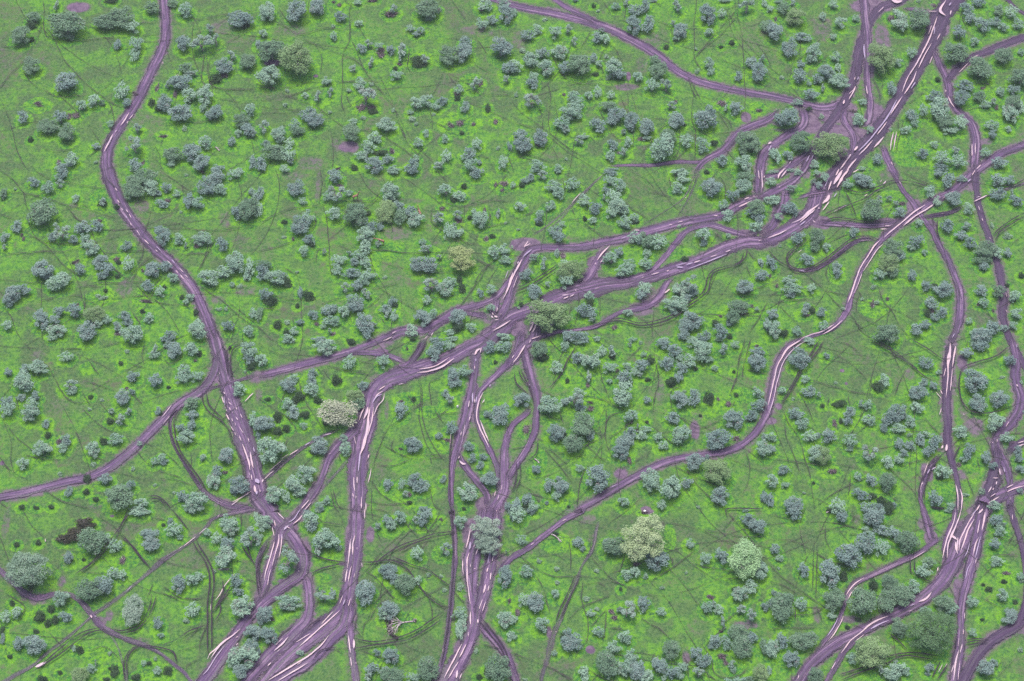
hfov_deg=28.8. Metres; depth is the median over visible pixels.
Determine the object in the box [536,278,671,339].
dirt road
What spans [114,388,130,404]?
acacia tree
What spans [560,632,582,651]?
acacia tree
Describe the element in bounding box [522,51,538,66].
acacia tree
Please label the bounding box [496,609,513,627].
acacia tree
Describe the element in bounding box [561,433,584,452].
acacia tree
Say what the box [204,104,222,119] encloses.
acacia tree
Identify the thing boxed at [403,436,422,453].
acacia tree
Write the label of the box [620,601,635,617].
acacia tree
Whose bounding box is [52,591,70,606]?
acacia tree
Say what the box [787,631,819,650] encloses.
acacia tree
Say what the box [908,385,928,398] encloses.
acacia tree
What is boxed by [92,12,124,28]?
acacia tree
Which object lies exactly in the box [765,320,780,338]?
acacia tree
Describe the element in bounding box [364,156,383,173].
acacia tree
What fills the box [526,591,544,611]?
acacia tree
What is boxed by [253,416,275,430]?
acacia tree
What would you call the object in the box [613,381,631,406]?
acacia tree
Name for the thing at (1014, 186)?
dirt road
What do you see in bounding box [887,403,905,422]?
acacia tree
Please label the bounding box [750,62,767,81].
acacia tree
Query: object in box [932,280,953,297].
acacia tree
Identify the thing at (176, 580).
acacia tree
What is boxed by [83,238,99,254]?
acacia tree
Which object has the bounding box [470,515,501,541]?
acacia tree
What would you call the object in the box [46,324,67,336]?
acacia tree
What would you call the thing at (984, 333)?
acacia tree
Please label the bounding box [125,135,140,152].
acacia tree
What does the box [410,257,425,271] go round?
acacia tree
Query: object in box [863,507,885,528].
acacia tree
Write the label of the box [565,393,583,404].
acacia tree
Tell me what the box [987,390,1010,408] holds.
acacia tree
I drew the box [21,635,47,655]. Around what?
acacia tree
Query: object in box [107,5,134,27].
acacia tree
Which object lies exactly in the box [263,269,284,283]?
acacia tree
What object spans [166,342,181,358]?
acacia tree
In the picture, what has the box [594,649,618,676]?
acacia tree
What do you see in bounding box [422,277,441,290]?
acacia tree
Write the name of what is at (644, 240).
acacia trees
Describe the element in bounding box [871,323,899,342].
acacia tree
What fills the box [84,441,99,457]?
acacia tree
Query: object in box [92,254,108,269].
acacia tree
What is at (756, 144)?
acacia tree
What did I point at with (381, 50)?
dead bush
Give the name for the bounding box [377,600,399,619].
acacia tree
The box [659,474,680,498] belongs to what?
acacia tree
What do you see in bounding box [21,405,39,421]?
acacia tree
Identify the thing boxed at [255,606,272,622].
acacia tree
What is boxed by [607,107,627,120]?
acacia tree
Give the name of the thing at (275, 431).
dark bush
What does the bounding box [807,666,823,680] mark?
acacia tree
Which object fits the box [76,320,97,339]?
acacia tree
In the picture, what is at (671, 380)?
dark bush
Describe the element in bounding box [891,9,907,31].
acacia tree
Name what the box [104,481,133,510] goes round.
acacia tree
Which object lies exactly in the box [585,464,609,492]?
acacia tree
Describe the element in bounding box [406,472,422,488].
acacia tree
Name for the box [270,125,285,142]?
acacia tree
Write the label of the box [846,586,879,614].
acacia tree
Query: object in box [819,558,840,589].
acacia tree
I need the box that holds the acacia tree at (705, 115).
[693,104,717,129]
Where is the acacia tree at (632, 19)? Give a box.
[626,14,641,35]
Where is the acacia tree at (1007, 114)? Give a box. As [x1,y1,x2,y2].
[1002,103,1018,123]
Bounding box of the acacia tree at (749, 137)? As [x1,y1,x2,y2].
[735,130,757,149]
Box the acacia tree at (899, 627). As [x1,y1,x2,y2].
[891,621,908,638]
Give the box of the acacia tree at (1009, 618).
[1001,607,1017,623]
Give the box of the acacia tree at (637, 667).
[629,659,644,680]
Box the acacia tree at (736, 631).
[727,624,750,639]
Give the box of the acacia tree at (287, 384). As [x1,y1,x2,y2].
[279,376,295,392]
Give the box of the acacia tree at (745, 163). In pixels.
[734,155,752,173]
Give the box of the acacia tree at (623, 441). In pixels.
[615,433,633,448]
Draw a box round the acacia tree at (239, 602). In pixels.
[230,594,254,617]
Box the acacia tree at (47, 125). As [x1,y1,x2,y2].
[36,117,60,132]
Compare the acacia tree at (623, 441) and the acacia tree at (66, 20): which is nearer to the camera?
the acacia tree at (623, 441)
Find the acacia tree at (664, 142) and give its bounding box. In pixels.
[649,132,673,160]
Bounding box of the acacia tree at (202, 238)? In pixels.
[191,231,211,245]
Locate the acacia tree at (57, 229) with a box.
[53,222,70,239]
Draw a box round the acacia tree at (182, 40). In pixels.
[175,34,190,50]
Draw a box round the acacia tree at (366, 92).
[358,86,376,104]
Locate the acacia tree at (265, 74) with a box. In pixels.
[254,64,280,84]
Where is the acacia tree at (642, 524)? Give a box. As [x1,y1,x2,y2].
[618,512,664,561]
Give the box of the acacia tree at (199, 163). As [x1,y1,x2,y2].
[192,154,210,169]
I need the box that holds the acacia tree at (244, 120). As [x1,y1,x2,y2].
[233,111,250,126]
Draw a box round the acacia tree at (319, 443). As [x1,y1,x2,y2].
[309,435,327,454]
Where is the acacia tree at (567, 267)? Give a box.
[552,260,586,279]
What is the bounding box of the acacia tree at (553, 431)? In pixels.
[546,423,565,441]
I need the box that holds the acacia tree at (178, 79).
[167,74,191,88]
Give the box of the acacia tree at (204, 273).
[197,269,218,285]
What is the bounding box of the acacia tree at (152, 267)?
[144,261,159,276]
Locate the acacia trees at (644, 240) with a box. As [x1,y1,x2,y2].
[0,0,1023,680]
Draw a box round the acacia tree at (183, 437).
[176,429,195,443]
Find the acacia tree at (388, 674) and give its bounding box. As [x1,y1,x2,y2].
[378,666,405,680]
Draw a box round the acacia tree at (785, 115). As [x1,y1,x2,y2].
[773,107,799,125]
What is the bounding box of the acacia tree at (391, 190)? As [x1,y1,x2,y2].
[379,181,400,200]
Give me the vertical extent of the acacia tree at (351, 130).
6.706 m
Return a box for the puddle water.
[35,0,1023,680]
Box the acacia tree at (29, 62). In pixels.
[22,55,40,73]
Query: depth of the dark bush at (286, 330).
747.67 m
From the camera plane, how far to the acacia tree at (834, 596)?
676.38 m
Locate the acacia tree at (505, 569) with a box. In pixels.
[497,564,512,588]
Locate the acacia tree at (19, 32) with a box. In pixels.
[10,25,30,43]
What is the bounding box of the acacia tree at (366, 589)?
[355,579,375,607]
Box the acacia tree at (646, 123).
[638,117,654,134]
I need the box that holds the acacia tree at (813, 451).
[807,445,822,460]
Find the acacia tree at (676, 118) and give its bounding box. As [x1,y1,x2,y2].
[668,111,684,128]
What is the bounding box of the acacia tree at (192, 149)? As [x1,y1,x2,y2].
[182,142,201,161]
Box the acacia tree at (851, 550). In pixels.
[834,543,862,569]
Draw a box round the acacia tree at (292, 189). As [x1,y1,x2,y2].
[286,179,305,196]
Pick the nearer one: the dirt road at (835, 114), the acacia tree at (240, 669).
the acacia tree at (240, 669)
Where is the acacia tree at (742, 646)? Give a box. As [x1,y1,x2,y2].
[731,634,753,658]
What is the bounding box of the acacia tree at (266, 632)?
[260,626,277,644]
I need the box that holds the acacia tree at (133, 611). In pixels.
[122,593,143,626]
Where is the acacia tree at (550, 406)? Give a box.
[537,394,562,412]
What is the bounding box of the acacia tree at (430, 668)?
[416,655,439,680]
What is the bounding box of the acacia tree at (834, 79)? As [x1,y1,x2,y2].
[828,73,850,87]
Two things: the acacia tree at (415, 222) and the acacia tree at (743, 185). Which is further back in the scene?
the acacia tree at (743, 185)
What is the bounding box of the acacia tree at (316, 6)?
[309,0,324,14]
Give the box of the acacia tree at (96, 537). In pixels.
[77,527,106,554]
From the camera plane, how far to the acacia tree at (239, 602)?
675.28 m
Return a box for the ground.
[0,0,1023,680]
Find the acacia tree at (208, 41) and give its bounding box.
[188,33,212,50]
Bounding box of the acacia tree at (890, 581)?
[881,574,898,590]
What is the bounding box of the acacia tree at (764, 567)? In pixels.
[755,559,767,579]
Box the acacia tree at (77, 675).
[71,667,89,680]
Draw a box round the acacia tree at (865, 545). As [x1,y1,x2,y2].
[854,531,875,554]
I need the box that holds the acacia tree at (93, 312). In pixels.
[82,305,106,322]
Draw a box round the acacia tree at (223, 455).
[218,447,233,463]
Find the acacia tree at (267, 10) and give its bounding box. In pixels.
[258,0,274,20]
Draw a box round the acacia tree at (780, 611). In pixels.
[770,591,794,623]
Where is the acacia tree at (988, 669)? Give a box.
[976,657,994,674]
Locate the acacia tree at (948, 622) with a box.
[905,608,959,653]
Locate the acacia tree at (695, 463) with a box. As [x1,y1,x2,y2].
[685,452,704,470]
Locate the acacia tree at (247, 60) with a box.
[239,54,255,68]
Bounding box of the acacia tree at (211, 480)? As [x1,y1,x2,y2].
[206,473,220,490]
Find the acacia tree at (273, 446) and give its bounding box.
[257,436,287,463]
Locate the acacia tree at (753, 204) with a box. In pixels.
[746,198,765,214]
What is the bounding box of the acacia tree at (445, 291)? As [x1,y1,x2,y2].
[438,280,453,296]
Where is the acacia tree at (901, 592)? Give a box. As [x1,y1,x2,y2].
[890,581,913,606]
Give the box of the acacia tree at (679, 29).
[673,22,687,37]
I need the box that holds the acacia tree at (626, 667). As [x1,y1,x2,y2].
[617,658,632,676]
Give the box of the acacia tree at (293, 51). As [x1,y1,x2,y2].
[278,38,312,74]
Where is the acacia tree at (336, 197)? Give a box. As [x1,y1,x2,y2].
[328,186,345,200]
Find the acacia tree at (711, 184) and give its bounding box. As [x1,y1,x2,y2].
[699,178,723,196]
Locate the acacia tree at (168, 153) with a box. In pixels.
[163,147,184,161]
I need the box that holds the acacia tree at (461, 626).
[455,617,466,638]
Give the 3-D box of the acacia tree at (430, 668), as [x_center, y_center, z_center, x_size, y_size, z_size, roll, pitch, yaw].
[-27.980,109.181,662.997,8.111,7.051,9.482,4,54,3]
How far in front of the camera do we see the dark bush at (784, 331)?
746.42 m
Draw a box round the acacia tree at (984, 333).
[971,327,994,342]
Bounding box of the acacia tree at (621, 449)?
[612,444,629,460]
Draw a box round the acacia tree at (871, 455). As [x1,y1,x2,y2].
[862,444,879,460]
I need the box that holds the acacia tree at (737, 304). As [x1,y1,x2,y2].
[727,299,750,312]
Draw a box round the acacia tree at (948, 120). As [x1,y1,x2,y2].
[936,113,954,129]
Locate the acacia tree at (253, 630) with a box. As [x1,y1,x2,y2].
[243,624,261,640]
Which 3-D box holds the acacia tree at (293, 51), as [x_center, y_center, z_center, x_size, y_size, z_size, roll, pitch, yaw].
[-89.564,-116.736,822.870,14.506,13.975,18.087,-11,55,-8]
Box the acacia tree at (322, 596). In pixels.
[314,589,335,600]
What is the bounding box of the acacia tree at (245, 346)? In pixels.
[240,342,257,357]
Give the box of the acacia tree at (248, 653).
[228,645,259,668]
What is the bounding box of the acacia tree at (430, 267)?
[420,256,438,272]
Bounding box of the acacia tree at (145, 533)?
[139,528,158,538]
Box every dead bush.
[34,101,43,106]
[72,111,79,117]
[118,554,125,564]
[138,299,155,302]
[356,103,368,112]
[376,48,384,54]
[381,10,398,17]
[456,120,463,127]
[522,424,529,433]
[715,99,725,106]
[717,653,726,658]
[828,468,837,473]
[887,14,893,21]
[928,506,944,509]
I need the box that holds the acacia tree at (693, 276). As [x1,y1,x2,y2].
[681,274,697,291]
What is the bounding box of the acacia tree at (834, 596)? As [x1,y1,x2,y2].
[822,587,846,610]
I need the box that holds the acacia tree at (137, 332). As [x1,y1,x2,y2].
[118,325,143,343]
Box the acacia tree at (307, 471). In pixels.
[295,465,317,484]
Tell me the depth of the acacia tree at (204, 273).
758.54 m
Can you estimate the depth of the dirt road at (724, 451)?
717.20 m
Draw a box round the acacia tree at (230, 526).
[220,519,239,536]
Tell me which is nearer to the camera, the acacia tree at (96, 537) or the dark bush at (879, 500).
the acacia tree at (96, 537)
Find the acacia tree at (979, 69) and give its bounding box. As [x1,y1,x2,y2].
[966,56,994,77]
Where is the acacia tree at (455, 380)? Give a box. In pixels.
[447,368,462,387]
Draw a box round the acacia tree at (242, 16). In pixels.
[227,10,253,26]
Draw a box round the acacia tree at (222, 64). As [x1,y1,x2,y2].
[213,57,233,73]
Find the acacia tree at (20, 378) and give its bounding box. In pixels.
[13,369,34,391]
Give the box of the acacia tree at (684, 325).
[678,317,693,332]
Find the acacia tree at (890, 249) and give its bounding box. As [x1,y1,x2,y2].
[883,238,904,257]
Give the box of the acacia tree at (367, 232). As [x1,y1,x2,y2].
[355,225,374,241]
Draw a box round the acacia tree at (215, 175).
[207,167,225,185]
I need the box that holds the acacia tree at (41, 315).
[33,308,48,330]
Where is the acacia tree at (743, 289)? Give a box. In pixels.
[735,279,753,293]
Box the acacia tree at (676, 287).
[671,282,687,297]
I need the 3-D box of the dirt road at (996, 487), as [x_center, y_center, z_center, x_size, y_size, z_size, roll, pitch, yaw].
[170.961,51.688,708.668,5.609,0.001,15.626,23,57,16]
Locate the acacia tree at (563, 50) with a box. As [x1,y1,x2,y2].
[550,43,567,58]
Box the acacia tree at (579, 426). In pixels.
[570,410,594,435]
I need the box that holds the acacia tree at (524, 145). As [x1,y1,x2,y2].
[512,134,532,152]
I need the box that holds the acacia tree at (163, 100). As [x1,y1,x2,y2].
[156,93,171,111]
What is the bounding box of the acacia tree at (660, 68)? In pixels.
[648,61,667,78]
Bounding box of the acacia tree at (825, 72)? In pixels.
[817,64,835,78]
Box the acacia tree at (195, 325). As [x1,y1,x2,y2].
[187,318,206,338]
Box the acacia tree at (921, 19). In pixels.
[908,7,929,29]
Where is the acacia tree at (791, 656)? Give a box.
[782,650,799,667]
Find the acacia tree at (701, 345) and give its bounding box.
[694,341,712,361]
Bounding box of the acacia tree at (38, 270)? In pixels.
[31,259,55,276]
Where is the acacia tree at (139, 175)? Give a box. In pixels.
[126,167,157,183]
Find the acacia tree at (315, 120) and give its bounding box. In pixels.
[305,111,324,126]
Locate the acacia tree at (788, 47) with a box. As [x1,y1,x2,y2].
[780,37,797,57]
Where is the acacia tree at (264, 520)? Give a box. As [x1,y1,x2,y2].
[254,515,273,531]
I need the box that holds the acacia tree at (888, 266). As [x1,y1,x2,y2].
[877,253,899,273]
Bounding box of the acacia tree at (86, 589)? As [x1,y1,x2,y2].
[74,577,103,600]
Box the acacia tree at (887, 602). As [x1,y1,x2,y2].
[877,589,895,612]
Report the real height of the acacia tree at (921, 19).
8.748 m
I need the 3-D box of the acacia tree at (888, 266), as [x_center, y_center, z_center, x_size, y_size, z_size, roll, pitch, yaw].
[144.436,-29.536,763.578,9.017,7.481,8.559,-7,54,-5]
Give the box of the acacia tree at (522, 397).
[513,393,530,406]
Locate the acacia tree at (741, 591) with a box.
[731,586,748,601]
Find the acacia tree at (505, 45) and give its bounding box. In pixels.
[490,33,512,55]
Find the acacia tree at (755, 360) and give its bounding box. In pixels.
[747,353,767,371]
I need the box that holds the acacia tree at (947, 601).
[932,595,954,611]
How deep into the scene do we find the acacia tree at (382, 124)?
805.20 m
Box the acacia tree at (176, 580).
[171,574,185,594]
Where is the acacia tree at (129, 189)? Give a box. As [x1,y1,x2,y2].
[121,182,144,199]
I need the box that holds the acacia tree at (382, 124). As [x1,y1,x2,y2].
[375,117,397,130]
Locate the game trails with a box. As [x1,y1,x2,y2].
[0,0,1023,680]
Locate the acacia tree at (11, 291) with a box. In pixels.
[4,284,20,299]
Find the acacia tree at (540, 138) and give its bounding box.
[533,128,547,146]
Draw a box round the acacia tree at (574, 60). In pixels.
[565,54,590,74]
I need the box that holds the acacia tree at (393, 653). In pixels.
[382,647,398,664]
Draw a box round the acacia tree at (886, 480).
[877,472,896,492]
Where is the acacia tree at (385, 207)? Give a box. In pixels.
[374,200,395,223]
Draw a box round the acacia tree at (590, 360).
[580,352,600,367]
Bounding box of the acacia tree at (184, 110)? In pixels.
[167,103,192,120]
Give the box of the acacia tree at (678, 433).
[672,426,691,444]
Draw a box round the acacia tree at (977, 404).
[968,393,988,412]
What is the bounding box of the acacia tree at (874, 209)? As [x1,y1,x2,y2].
[860,197,882,219]
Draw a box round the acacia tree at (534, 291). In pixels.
[527,283,542,299]
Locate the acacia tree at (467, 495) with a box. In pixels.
[456,482,478,500]
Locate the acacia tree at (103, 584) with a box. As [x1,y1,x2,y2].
[92,575,113,595]
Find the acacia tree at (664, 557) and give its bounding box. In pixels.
[643,549,670,571]
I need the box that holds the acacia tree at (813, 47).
[806,42,821,60]
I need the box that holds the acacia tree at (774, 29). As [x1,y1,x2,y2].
[766,22,782,40]
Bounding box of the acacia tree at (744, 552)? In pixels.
[727,537,762,580]
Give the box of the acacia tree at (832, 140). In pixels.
[810,131,849,160]
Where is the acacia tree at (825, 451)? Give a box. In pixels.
[814,446,830,464]
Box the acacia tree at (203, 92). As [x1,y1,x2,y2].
[197,83,213,103]
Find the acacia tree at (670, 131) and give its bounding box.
[660,128,675,142]
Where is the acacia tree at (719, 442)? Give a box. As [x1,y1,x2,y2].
[704,428,733,450]
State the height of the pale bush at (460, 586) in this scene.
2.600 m
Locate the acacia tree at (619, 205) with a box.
[609,196,628,212]
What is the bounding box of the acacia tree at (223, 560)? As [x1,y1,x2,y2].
[214,545,237,568]
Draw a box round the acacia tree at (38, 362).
[27,358,48,373]
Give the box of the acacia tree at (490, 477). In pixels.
[479,471,498,484]
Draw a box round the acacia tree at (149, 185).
[143,179,158,195]
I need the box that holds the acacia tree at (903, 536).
[894,530,920,553]
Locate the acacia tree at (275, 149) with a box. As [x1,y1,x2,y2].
[260,143,285,159]
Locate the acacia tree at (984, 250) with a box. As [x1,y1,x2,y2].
[973,240,997,256]
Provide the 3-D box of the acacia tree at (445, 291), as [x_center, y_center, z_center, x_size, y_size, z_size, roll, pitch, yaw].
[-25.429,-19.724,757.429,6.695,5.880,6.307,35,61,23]
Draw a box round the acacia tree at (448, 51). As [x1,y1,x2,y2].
[438,44,459,64]
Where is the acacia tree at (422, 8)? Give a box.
[415,0,441,17]
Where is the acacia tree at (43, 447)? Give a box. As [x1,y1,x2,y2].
[32,440,52,455]
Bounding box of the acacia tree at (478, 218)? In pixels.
[472,211,488,228]
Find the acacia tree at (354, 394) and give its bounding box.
[346,389,363,402]
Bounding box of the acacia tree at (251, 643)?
[239,639,258,649]
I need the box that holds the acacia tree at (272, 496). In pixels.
[265,486,283,503]
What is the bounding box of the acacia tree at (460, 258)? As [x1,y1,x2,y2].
[447,245,475,271]
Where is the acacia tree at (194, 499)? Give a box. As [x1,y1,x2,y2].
[185,491,208,513]
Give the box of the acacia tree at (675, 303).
[663,295,687,310]
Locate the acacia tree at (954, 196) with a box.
[944,191,961,204]
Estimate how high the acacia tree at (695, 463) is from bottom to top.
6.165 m
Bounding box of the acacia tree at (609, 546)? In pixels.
[602,536,626,554]
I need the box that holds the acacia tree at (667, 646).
[662,639,680,660]
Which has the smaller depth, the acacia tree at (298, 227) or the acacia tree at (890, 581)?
the acacia tree at (890, 581)
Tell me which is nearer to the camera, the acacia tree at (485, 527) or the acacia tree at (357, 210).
the acacia tree at (485, 527)
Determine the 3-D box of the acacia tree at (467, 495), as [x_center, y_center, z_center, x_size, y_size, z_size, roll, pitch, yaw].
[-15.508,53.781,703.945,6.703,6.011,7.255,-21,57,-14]
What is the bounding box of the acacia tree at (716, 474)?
[702,459,731,485]
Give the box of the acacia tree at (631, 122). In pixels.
[624,111,639,128]
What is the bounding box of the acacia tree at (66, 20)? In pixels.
[45,10,85,36]
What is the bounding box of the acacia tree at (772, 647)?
[764,639,779,657]
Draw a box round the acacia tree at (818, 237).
[808,228,825,242]
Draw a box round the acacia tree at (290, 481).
[284,474,303,493]
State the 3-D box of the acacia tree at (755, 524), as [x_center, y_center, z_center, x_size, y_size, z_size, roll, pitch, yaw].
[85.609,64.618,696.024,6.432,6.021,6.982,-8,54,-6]
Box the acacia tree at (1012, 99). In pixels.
[1004,94,1021,108]
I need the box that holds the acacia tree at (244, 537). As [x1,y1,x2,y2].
[240,526,260,546]
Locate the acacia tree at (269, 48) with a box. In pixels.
[257,40,286,61]
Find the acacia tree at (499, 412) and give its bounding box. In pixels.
[490,402,509,425]
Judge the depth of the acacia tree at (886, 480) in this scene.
705.32 m
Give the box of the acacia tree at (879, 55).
[867,41,896,73]
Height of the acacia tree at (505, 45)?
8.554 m
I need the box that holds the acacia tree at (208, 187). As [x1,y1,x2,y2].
[196,175,215,193]
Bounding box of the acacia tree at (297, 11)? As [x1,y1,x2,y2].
[285,0,306,21]
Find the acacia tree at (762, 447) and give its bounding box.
[755,439,770,455]
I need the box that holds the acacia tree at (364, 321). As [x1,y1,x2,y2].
[354,312,373,332]
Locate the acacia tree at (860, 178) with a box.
[853,173,870,186]
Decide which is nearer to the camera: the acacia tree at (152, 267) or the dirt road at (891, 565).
the dirt road at (891, 565)
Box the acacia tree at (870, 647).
[852,635,891,667]
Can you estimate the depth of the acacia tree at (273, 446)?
710.19 m
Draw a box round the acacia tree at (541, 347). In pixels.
[529,341,548,356]
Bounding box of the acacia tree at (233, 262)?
[225,250,243,273]
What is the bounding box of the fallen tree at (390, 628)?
[384,612,416,639]
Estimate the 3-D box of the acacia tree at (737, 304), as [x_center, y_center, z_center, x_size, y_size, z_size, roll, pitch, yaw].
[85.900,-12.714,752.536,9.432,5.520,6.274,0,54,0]
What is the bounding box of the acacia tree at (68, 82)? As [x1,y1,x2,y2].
[54,72,78,91]
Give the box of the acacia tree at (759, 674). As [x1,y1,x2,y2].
[751,663,768,680]
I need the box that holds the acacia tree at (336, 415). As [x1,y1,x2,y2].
[317,399,359,426]
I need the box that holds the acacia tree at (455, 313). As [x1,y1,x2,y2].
[448,307,466,326]
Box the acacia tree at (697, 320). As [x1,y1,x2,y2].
[682,310,704,329]
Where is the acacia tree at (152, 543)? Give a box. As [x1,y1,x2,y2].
[141,537,160,550]
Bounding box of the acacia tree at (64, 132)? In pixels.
[58,122,75,140]
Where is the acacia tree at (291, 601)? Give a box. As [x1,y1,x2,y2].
[273,594,302,610]
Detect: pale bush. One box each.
[456,583,463,591]
[1002,231,1012,239]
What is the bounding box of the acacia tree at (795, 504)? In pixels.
[783,495,803,510]
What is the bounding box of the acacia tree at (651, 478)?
[640,467,659,491]
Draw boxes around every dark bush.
[25,19,35,30]
[27,580,35,590]
[34,609,45,621]
[37,675,47,680]
[43,431,50,438]
[44,618,51,627]
[46,604,54,612]
[52,614,58,624]
[75,645,83,653]
[82,474,90,482]
[83,488,89,494]
[99,437,108,444]
[105,417,113,423]
[110,664,118,678]
[131,673,140,680]
[147,98,154,106]
[163,665,172,675]
[209,73,221,83]
[241,20,249,29]
[246,361,256,370]
[262,295,277,306]
[273,319,281,328]
[273,411,282,422]
[273,426,282,434]
[282,277,292,287]
[282,425,290,432]
[283,328,289,334]
[291,396,298,404]
[294,390,304,402]
[300,410,309,417]
[302,290,315,300]
[313,396,322,403]
[331,374,342,386]
[350,164,356,170]
[368,108,377,113]
[372,149,387,154]
[410,54,426,67]
[452,320,464,332]
[456,274,461,283]
[458,282,465,293]
[476,673,482,679]
[485,103,490,113]
[536,352,549,361]
[586,298,594,306]
[645,354,653,363]
[665,377,676,387]
[681,256,688,262]
[703,389,714,405]
[712,319,719,325]
[780,328,788,336]
[809,305,815,314]
[815,178,823,182]
[831,400,847,406]
[839,569,847,580]
[868,492,876,499]
[868,578,878,590]
[871,380,884,391]
[876,495,886,504]
[883,500,894,511]
[923,309,931,316]
[936,473,944,480]
[985,586,992,591]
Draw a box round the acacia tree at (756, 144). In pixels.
[744,137,760,152]
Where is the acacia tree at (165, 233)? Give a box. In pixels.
[154,227,170,246]
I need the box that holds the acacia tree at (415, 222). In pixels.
[408,211,424,227]
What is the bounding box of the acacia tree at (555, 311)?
[525,298,572,332]
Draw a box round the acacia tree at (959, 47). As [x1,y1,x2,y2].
[941,41,969,62]
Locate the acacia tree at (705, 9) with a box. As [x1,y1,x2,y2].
[699,3,715,24]
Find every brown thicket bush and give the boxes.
[54,534,69,543]
[65,527,81,541]
[74,516,96,528]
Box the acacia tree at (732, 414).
[723,408,744,429]
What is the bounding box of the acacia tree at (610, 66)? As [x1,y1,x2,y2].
[605,57,621,73]
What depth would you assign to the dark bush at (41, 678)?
663.27 m
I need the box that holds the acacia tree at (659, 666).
[651,656,666,673]
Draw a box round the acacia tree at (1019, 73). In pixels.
[1007,69,1023,84]
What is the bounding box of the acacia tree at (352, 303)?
[345,293,364,312]
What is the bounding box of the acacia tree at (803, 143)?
[789,130,812,151]
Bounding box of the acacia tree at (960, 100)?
[953,89,970,104]
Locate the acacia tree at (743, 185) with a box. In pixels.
[735,178,752,192]
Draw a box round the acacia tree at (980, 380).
[963,369,989,393]
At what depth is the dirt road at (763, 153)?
803.11 m
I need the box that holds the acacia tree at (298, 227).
[290,214,310,234]
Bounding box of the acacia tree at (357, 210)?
[342,202,366,225]
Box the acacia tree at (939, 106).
[929,96,949,118]
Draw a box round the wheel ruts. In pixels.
[32,179,1023,679]
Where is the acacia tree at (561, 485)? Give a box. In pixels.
[552,479,568,493]
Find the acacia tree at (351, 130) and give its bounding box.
[342,122,360,140]
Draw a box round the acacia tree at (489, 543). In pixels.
[473,533,502,555]
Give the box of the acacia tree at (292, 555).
[278,548,299,573]
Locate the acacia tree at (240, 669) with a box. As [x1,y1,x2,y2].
[233,664,247,678]
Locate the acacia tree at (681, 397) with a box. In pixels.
[670,390,687,407]
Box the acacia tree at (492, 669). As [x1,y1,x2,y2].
[485,651,511,680]
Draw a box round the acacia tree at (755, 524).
[749,518,766,533]
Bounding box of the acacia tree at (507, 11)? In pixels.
[498,3,513,24]
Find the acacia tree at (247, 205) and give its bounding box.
[237,196,257,220]
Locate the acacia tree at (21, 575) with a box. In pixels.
[4,550,52,586]
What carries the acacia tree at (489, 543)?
on the ground
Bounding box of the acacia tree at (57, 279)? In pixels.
[45,271,70,290]
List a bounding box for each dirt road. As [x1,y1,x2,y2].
[0,357,219,500]
[0,567,192,680]
[2,507,244,680]
[99,0,232,376]
[168,415,248,511]
[195,597,258,680]
[208,334,267,501]
[208,376,248,390]
[241,578,314,680]
[250,491,309,614]
[255,542,266,581]
[259,515,297,593]
[260,510,363,680]
[262,333,389,377]
[267,430,333,476]
[267,605,355,680]
[296,426,359,513]
[346,328,494,509]
[346,625,359,680]
[355,350,403,362]
[388,246,530,339]
[398,342,425,367]
[429,324,440,333]
[431,507,457,680]
[438,510,495,680]
[448,318,514,506]
[458,455,490,502]
[466,310,483,318]
[472,548,480,590]
[473,334,525,486]
[474,514,501,612]
[480,234,765,333]
[480,625,519,680]
[487,428,513,512]
[488,0,838,111]
[490,300,499,313]
[496,195,756,316]
[501,507,585,566]
[506,349,540,477]
[506,410,529,435]
[507,325,540,365]
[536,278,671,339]
[553,0,595,22]
[576,339,797,508]
[581,250,605,283]
[615,159,700,167]
[646,222,744,273]
[696,111,777,169]
[753,110,808,192]
[759,154,813,198]
[763,183,827,245]
[765,150,811,179]
[765,190,789,230]
[792,494,992,680]
[796,142,1023,343]
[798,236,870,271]
[801,0,906,169]
[801,189,824,197]
[820,0,965,191]
[820,538,939,644]
[821,220,896,227]
[824,635,859,680]
[840,110,857,153]
[859,0,873,126]
[881,148,899,175]
[893,174,964,341]
[907,7,925,12]
[918,456,938,539]
[925,207,959,218]
[932,53,981,166]
[941,507,957,552]
[942,346,962,508]
[946,34,1023,80]
[949,506,989,680]
[957,505,1023,680]
[965,141,1023,174]
[972,172,1023,369]
[973,450,1002,508]
[984,475,1002,499]
[985,182,1023,196]
[990,341,1023,506]
[990,480,1023,504]
[1005,0,1023,14]
[1007,437,1023,452]
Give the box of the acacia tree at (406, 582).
[394,573,416,595]
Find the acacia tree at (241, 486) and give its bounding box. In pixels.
[228,475,249,493]
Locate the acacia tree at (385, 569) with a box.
[378,562,397,578]
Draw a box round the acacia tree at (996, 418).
[987,412,1005,431]
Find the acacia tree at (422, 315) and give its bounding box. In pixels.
[413,309,431,326]
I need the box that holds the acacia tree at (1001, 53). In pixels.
[994,47,1013,63]
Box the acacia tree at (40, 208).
[25,195,58,224]
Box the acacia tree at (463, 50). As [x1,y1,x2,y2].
[456,41,471,62]
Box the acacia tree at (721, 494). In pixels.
[710,486,728,505]
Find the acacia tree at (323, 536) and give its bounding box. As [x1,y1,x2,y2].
[312,527,340,547]
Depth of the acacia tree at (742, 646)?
666.99 m
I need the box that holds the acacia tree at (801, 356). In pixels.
[788,347,810,368]
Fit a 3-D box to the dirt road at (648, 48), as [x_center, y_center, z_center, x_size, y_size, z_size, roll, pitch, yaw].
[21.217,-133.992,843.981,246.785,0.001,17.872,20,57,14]
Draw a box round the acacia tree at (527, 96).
[523,93,541,107]
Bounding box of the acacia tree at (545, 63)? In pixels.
[536,59,553,75]
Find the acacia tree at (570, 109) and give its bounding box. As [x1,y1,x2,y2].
[559,102,581,119]
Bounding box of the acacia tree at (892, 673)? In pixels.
[883,663,902,680]
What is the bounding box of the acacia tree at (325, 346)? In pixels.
[312,339,336,355]
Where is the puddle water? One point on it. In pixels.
(957, 542)
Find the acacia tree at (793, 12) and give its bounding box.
[785,6,806,24]

